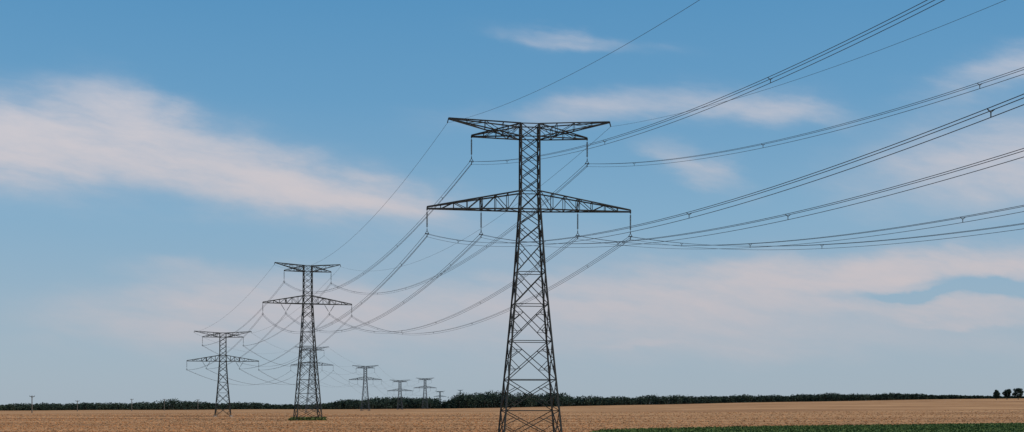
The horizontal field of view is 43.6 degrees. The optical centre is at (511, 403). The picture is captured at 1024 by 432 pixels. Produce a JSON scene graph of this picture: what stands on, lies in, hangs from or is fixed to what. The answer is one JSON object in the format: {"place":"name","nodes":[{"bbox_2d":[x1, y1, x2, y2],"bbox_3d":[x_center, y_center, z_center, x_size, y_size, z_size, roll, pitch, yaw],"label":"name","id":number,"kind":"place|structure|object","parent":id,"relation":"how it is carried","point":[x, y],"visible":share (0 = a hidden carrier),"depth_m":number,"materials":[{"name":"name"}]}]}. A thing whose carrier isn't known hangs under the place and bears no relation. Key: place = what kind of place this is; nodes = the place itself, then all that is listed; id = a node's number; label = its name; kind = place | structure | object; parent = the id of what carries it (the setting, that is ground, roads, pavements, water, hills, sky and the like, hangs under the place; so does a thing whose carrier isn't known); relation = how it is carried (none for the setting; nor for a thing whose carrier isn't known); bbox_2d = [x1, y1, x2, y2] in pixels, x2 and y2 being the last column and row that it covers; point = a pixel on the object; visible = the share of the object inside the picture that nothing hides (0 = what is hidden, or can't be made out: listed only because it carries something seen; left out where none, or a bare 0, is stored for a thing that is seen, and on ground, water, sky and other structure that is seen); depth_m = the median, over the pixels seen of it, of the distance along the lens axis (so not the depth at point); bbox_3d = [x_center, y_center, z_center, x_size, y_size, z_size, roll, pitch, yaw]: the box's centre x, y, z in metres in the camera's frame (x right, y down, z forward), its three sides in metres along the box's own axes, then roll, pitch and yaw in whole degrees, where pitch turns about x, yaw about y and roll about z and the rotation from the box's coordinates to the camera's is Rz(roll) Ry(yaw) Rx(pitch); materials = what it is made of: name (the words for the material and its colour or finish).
{"place":"outdoors","nodes":[
{"label":"outdoors","id":0,"kind":"place"},
{"bbox_2d":[0,398,1023,431],"bbox_3d":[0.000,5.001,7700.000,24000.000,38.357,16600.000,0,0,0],"label":"ground","id":1,"kind":"structure","parent":0,"point":[928,406],"depth_m":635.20,"materials":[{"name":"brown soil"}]},
{"bbox_2d":[0,398,346,410],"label":"woodland","id":2,"kind":"object","parent":1,"relation":"on","point":[172,404],"visible":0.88,"depth_m":1840.91,"materials":[{"name":"green plant"}]},
{"bbox_2d":[187,331,258,415],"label":"transmission tower","id":3,"kind":"structure","parent":1,"relation":"on","point":[218,395],"depth_m":599.53,"materials":[{"name":"metal"}]},
{"bbox_2d":[191,314,263,369],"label":"conductor bundle","id":4,"kind":"object","parent":3,"relation":"hanging from","point":[233,346],"visible":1,"depth_m":490.17,"materials":[{"name":"metal"}]},
{"bbox_2d":[211,313,286,368],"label":"conductor bundle","id":5,"kind":"object","parent":3,"relation":"hanging from","point":[257,343],"visible":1,"depth_m":488.64,"materials":[{"name":"metal"}]},
{"bbox_2d":[262,262,351,420],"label":"transmission tower","id":6,"kind":"structure","parent":1,"relation":"on","point":[299,266],"depth_m":445.96,"materials":[{"name":"metal"}]},
{"bbox_2d":[202,283,282,345],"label":"conductor bundle","id":7,"kind":"object","parent":6,"relation":"hanging from","point":[250,320],"visible":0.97,"depth_m":494.45,"materials":[{"name":"metal"}]},
{"bbox_2d":[245,283,330,345],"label":"conductor bundle","id":8,"kind":"object","parent":6,"relation":"hanging from","point":[293,321],"visible":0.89,"depth_m":507.21,"materials":[{"name":"metal"}]},
{"bbox_2d":[351,128,608,270],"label":"earth wire","id":9,"kind":"object","parent":6,"relation":"hanging from","point":[509,209],"visible":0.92,"depth_m":254.05,"materials":[{"name":"metal"}]},
{"bbox_2d":[353,237,629,334],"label":"conductor bundle","id":10,"kind":"object","parent":6,"relation":"hanging from","point":[526,299],"visible":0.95,"depth_m":251.16,"materials":[{"name":"metal"}]},
{"bbox_2d":[288,416,326,420],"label":"weed patch","id":11,"kind":"object","parent":1,"relation":"on","point":[307,418],"visible":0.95,"depth_m":440.94,"materials":[{"name":"green plant"}]},
{"bbox_2d":[292,347,333,411],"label":"transmission tower","id":12,"kind":"structure","parent":1,"relation":"on","point":[309,365],"depth_m":968.18,"materials":[{"name":"metal"}]},
{"bbox_2d":[349,365,381,410],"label":"transmission tower","id":13,"kind":"structure","parent":1,"relation":"on","point":[361,378],"depth_m":1248.91,"materials":[{"name":"metal"}]},
{"bbox_2d":[388,380,411,409],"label":"transmission tower","id":14,"kind":"structure","parent":1,"relation":"on","point":[399,390],"depth_m":1609.43,"materials":[{"name":"metal"}]},
{"bbox_2d":[415,378,436,408],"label":"transmission tower","id":15,"kind":"structure","parent":1,"relation":"on","point":[426,391],"depth_m":1778.98,"materials":[{"name":"metal"}]},
{"bbox_2d":[434,391,445,400],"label":"transmission tower","id":16,"kind":"structure","parent":1,"relation":"on","point":[439,396],"depth_m":3198.57,"materials":[{"name":"metal"}]},
{"bbox_2d":[327,390,570,408],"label":"woodland","id":17,"kind":"object","parent":1,"relation":"on","point":[487,400],"visible":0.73,"depth_m":1852.22,"materials":[{"name":"green plant"}]},
{"bbox_2d":[425,117,631,431],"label":"transmission tower","id":18,"kind":"structure","parent":1,"relation":"on","point":[538,209],"depth_m":199.53,"materials":[{"name":"metal"}]},
{"bbox_2d":[262,236,426,333],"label":"conductor bundle","id":19,"kind":"object","parent":18,"relation":"hanging from","point":[365,297],"visible":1,"depth_m":237.95,"materials":[{"name":"metal"}]},
{"bbox_2d":[276,125,445,268],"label":"earth wire","id":20,"kind":"object","parent":18,"relation":"attached to","point":[389,198],"visible":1,"depth_m":238.42,"materials":[{"name":"metal"}]},
{"bbox_2d":[284,163,470,293],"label":"conductor bundle","id":21,"kind":"object","parent":18,"relation":"hanging from","point":[398,242],"visible":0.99,"depth_m":247.70,"materials":[{"name":"metal"}]},
{"bbox_2d":[285,234,481,332],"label":"conductor bundle","id":22,"kind":"object","parent":18,"relation":"hanging from","point":[413,293],"visible":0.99,"depth_m":242.16,"materials":[{"name":"metal"}]},
{"bbox_2d":[329,236,578,333],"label":"conductor bundle","id":23,"kind":"object","parent":18,"relation":"hanging from","point":[472,305],"visible":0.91,"depth_m":260.67,"materials":[{"name":"metal"}]},
{"bbox_2d":[338,164,586,294],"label":"conductor bundle","id":24,"kind":"object","parent":18,"relation":"hanging from","point":[490,242],"visible":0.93,"depth_m":255.97,"materials":[{"name":"metal"}]},
{"bbox_2d":[449,0,698,122],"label":"earth wire","id":25,"kind":"object","parent":18,"relation":"attached to","point":[591,63],"visible":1,"depth_m":135.97,"materials":[{"name":"metal"}]},
{"bbox_2d":[473,0,943,164],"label":"conductor bundle","id":26,"kind":"object","parent":18,"relation":"hanging from","point":[739,89],"visible":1,"depth_m":108.62,"materials":[{"name":"metal"}]},
{"bbox_2d":[428,94,1023,246],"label":"conductor bundle","id":27,"kind":"object","parent":18,"relation":"hanging from","point":[991,111],"visible":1,"depth_m":86.36,"materials":[{"name":"metal"}]},
{"bbox_2d":[481,148,1023,247],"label":"conductor bundle","id":28,"kind":"object","parent":18,"relation":"hanging from","point":[804,209],"visible":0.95,"depth_m":101.69,"materials":[{"name":"metal"}]},
{"bbox_2d":[579,205,1023,248],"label":"conductor bundle","id":29,"kind":"object","parent":18,"relation":"hanging from","point":[963,217],"visible":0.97,"depth_m":123.16,"materials":[{"name":"metal"}]},
{"bbox_2d":[588,67,1023,166],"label":"conductor bundle","id":30,"kind":"object","parent":18,"relation":"hanging from","point":[840,124],"visible":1,"depth_m":127.06,"materials":[{"name":"metal"}]},
{"bbox_2d":[611,0,1004,126],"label":"earth wire","id":31,"kind":"object","parent":18,"relation":"attached to","point":[837,65],"visible":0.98,"depth_m":134.87,"materials":[{"name":"metal"}]},
{"bbox_2d":[629,223,1023,249],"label":"conductor bundle","id":32,"kind":"object","parent":18,"relation":"hanging from","point":[864,241],"visible":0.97,"depth_m":134.36,"materials":[{"name":"metal"}]},
{"bbox_2d":[556,392,1023,405],"bbox_3d":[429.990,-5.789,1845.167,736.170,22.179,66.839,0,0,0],"label":"woodland","id":33,"kind":"object","parent":1,"relation":"on","point":[639,400],"visible":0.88,"depth_m":1827.53,"materials":[{"name":"green plant"}]},
{"bbox_2d":[589,422,1023,431],"bbox_3d":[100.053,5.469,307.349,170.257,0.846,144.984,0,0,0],"label":"green crop","id":34,"kind":"object","parent":1,"relation":"on","point":[977,427],"visible":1,"depth_m":275.85,"materials":[{"name":"green plant"}]},
{"bbox_2d":[993,390,1000,399],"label":"tree","id":35,"kind":"object","parent":1,"relation":"on","point":[996,394],"visible":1,"depth_m":1498.44,"materials":[{"name":"green plant"}]},
{"bbox_2d":[1002,389,1011,397],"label":"tree","id":36,"kind":"object","parent":1,"relation":"on","point":[1007,392],"visible":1,"depth_m":1507.89,"materials":[{"name":"green plant"}]},
{"bbox_2d":[1012,388,1023,399],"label":"tree","id":37,"kind":"object","parent":1,"relation":"on","point":[1017,391],"visible":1,"depth_m":1502.12,"materials":[{"name":"green plant"}]},
{"bbox_2d":[0,0,1023,404],"label":"sky","id":38,"kind":"structure","parent":0,"point":[159,158],"materials":[{"name":"blue"}]}
]}

